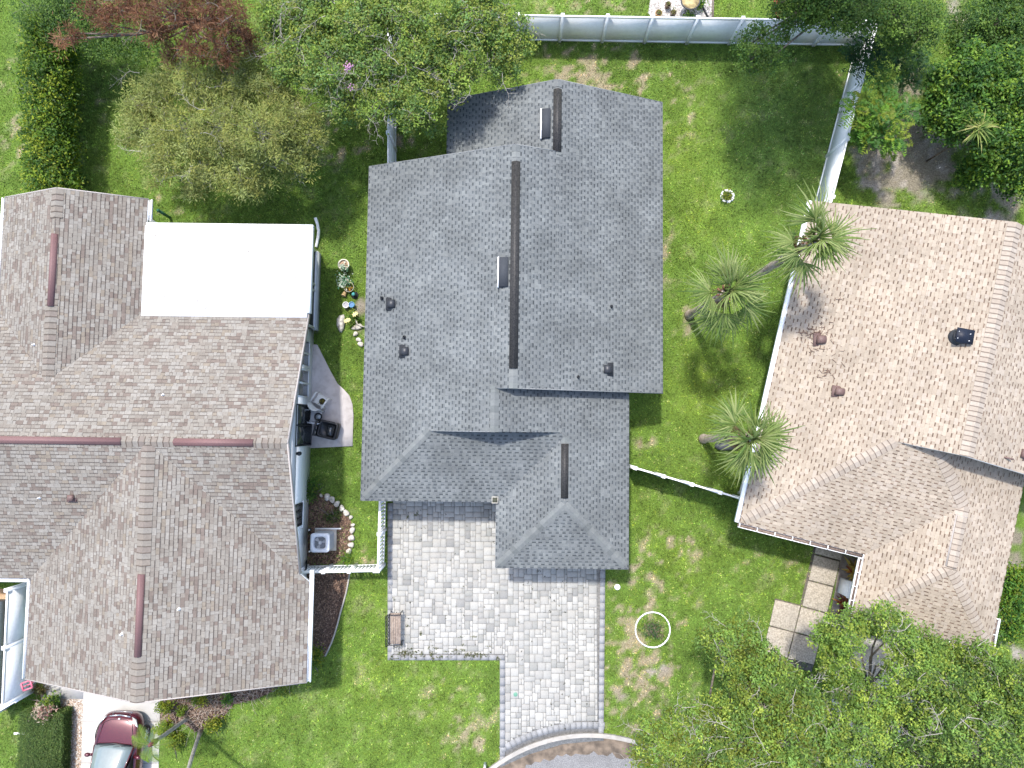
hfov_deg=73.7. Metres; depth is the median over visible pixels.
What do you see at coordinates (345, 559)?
shrub
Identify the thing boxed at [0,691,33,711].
fence
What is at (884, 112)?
tree
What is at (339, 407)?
patio
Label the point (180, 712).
shrub
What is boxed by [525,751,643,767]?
street
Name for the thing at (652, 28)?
fence
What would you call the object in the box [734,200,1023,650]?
house
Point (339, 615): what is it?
bed edging
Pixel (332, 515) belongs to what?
shrub
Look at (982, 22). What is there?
tree
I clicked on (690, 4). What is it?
table
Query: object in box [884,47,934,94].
tree
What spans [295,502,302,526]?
window
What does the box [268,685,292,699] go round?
shrub
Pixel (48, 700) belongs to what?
shrub
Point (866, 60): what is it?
tree
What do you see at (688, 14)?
shrub
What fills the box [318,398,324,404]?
plant pot
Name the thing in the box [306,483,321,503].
shrub
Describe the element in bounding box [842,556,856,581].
croton
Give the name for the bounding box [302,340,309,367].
window
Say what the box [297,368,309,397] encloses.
window
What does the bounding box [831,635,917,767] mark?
concrete driveway
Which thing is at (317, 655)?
shrub
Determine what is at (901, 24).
tree
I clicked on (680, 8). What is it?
gravel
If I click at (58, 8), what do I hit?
shrub
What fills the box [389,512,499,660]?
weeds
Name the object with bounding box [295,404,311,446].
sliding door
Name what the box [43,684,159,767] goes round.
concrete driveway
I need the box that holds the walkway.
[765,546,841,671]
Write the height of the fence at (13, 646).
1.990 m
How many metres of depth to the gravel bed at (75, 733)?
27.20 m
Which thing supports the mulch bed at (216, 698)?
on the ground at (936, 168)
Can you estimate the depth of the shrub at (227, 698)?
27.00 m
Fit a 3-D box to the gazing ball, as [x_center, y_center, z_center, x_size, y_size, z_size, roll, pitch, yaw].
[-6.506,-3.681,28.106,0.320,0.340,0.312,0,87,0]
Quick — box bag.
[714,442,733,450]
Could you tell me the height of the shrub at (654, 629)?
0.887 m
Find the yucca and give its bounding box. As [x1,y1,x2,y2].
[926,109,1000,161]
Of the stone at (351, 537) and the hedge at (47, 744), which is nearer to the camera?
the hedge at (47, 744)
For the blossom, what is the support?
attached to the tree at (311, 28)
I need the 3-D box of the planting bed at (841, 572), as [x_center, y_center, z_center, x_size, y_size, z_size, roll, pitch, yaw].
[13.569,8.609,27.540,1.261,0.035,3.247,13,87,1]
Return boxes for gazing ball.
[351,292,358,298]
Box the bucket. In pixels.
[342,302,348,307]
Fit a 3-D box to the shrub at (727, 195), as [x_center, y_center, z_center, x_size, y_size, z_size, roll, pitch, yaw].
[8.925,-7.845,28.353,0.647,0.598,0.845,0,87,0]
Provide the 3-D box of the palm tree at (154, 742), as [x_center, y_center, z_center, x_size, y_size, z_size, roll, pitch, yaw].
[-12.771,12.758,25.618,1.515,3.431,1.474,-26,87,-2]
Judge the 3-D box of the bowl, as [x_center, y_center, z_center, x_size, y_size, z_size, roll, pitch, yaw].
[-7.787,1.317,27.450,0.330,0.090,0.330,0,87,0]
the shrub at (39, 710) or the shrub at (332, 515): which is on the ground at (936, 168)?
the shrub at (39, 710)
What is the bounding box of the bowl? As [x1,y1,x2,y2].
[314,413,321,419]
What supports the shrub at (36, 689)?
on the gravel bed at (75, 733)
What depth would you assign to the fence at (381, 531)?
26.76 m
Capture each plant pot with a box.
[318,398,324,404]
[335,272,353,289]
[338,259,349,272]
[345,284,352,290]
[655,9,661,16]
[665,1,670,8]
[670,6,676,16]
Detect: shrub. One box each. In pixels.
[1,0,170,71]
[28,690,61,712]
[29,698,61,724]
[31,683,49,697]
[150,719,177,741]
[153,700,176,719]
[162,729,185,757]
[173,701,190,716]
[186,695,211,708]
[202,714,230,736]
[220,693,233,707]
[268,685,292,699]
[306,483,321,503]
[307,476,323,492]
[312,642,328,670]
[319,505,342,523]
[337,550,352,568]
[638,618,667,641]
[681,10,695,16]
[695,0,711,12]
[720,186,733,203]
[996,560,1023,645]
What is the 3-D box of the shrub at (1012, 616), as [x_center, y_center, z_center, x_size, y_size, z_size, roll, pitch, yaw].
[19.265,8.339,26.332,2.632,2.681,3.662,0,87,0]
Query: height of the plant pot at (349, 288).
0.464 m
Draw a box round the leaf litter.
[392,510,590,735]
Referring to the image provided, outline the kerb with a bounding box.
[489,733,652,767]
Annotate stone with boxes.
[324,493,329,500]
[329,496,334,502]
[337,315,344,332]
[343,509,349,515]
[347,542,353,547]
[348,534,354,540]
[351,324,361,329]
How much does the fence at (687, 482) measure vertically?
1.960 m
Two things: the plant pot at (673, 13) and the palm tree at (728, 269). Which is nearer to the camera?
the palm tree at (728, 269)
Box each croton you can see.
[832,593,848,613]
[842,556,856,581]
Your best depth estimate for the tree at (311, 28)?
23.62 m
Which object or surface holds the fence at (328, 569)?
on the ground at (936, 168)
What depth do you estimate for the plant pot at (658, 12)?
28.76 m
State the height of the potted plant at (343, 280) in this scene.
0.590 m
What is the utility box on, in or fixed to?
on the planting bed at (841, 572)
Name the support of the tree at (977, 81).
on the ground at (936, 168)
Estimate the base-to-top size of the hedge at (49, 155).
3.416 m
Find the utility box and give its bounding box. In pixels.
[837,577,851,597]
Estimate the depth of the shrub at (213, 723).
26.71 m
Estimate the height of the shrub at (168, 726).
0.855 m
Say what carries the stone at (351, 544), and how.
on the ground at (936, 168)
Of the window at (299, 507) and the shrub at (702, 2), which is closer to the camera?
the window at (299, 507)
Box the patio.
[310,344,353,447]
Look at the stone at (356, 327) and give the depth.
28.07 m
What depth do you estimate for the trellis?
26.03 m
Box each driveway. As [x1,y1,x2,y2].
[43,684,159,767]
[388,501,604,766]
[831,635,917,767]
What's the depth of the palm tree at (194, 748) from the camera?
25.23 m
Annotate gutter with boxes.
[497,738,667,767]
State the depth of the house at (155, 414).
24.30 m
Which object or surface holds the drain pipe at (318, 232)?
on the ground at (936, 168)
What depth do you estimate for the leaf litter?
27.44 m
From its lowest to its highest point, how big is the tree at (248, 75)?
5.537 m
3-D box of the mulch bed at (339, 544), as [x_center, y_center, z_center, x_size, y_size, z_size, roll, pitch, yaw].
[-7.423,5.862,27.705,1.924,0.040,2.978,0,87,0]
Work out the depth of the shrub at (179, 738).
26.83 m
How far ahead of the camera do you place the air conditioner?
26.85 m
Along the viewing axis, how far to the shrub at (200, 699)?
26.82 m
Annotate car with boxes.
[84,710,150,767]
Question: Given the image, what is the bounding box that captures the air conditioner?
[310,529,336,551]
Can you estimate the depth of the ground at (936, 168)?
28.19 m
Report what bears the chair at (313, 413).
on the patio
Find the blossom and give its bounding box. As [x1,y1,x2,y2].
[343,61,353,72]
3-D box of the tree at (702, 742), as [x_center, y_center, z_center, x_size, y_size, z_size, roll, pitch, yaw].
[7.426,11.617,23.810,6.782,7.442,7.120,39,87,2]
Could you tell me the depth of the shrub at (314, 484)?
27.50 m
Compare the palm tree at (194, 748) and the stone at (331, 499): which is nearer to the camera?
the palm tree at (194, 748)
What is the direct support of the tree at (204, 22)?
on the ground at (936, 168)
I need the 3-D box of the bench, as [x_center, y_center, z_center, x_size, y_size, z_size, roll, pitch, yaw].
[-4.638,9.658,26.972,0.574,0.883,1.200,-1,87,0]
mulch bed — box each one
[160,685,290,736]
[307,573,347,654]
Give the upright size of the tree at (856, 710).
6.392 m
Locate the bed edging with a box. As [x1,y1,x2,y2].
[324,574,349,655]
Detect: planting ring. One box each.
[635,611,670,647]
[720,189,733,202]
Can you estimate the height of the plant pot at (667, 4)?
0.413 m
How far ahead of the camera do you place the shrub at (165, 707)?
26.66 m
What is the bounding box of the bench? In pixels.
[385,610,402,646]
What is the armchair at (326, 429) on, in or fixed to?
on the patio
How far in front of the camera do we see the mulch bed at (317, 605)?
27.50 m
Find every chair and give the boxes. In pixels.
[306,409,324,424]
[308,392,331,410]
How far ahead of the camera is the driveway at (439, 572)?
27.43 m
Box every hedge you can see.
[6,1,90,192]
[15,705,73,767]
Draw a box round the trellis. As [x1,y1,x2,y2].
[20,680,33,690]
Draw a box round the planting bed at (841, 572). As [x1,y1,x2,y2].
[830,555,856,631]
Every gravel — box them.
[648,0,711,16]
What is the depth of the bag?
27.68 m
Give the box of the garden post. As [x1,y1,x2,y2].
[156,209,170,218]
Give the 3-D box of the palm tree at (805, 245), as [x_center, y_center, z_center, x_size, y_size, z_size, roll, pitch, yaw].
[9.626,-4.620,24.423,3.116,7.822,3.308,44,87,2]
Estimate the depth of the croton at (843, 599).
27.05 m
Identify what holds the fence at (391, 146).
on the ground at (936, 168)
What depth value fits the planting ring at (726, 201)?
28.45 m
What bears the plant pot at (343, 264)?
on the ground at (936, 168)
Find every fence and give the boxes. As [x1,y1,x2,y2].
[0,582,35,708]
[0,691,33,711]
[301,562,382,573]
[376,501,386,572]
[385,12,871,46]
[386,34,396,162]
[629,464,739,498]
[738,27,876,494]
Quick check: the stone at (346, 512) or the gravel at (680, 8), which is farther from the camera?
the gravel at (680, 8)
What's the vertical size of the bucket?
0.260 m
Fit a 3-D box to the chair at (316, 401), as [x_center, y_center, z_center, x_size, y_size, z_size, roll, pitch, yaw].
[-7.784,0.752,27.527,0.615,0.863,0.718,33,87,2]
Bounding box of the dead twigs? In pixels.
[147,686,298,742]
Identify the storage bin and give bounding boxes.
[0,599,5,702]
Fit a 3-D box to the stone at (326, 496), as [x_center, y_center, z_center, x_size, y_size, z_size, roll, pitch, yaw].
[-7.506,4.600,27.711,0.240,0.231,0.314,2,87,0]
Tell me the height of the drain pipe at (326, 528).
0.100 m
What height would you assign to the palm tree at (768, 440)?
7.149 m
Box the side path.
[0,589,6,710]
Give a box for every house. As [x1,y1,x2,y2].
[0,187,320,702]
[360,79,662,569]
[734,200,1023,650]
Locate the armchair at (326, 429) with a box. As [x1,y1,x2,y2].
[312,419,340,439]
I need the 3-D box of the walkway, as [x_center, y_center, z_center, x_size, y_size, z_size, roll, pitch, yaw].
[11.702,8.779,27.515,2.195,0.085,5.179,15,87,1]
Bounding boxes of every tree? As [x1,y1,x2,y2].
[45,0,266,75]
[107,29,334,205]
[131,716,189,762]
[165,729,205,767]
[245,0,542,142]
[617,604,855,767]
[676,241,781,347]
[698,386,804,488]
[728,0,953,80]
[747,176,876,298]
[799,591,954,767]
[831,62,921,161]
[837,30,908,87]
[840,609,1023,767]
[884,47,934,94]
[915,33,1023,205]
[933,0,1023,66]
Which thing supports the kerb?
on the street
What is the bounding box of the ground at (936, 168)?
[0,0,1023,767]
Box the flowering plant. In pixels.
[344,306,363,325]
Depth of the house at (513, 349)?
24.66 m
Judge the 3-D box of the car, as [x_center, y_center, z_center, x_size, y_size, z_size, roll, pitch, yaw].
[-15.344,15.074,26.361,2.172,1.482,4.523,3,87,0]
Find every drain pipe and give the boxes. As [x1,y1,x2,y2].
[314,217,319,246]
[315,528,340,529]
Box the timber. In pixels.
[712,0,713,16]
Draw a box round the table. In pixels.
[681,0,699,12]
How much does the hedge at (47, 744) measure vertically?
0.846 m
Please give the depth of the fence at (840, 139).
27.70 m
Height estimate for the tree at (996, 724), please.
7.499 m
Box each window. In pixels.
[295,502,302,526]
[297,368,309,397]
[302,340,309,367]

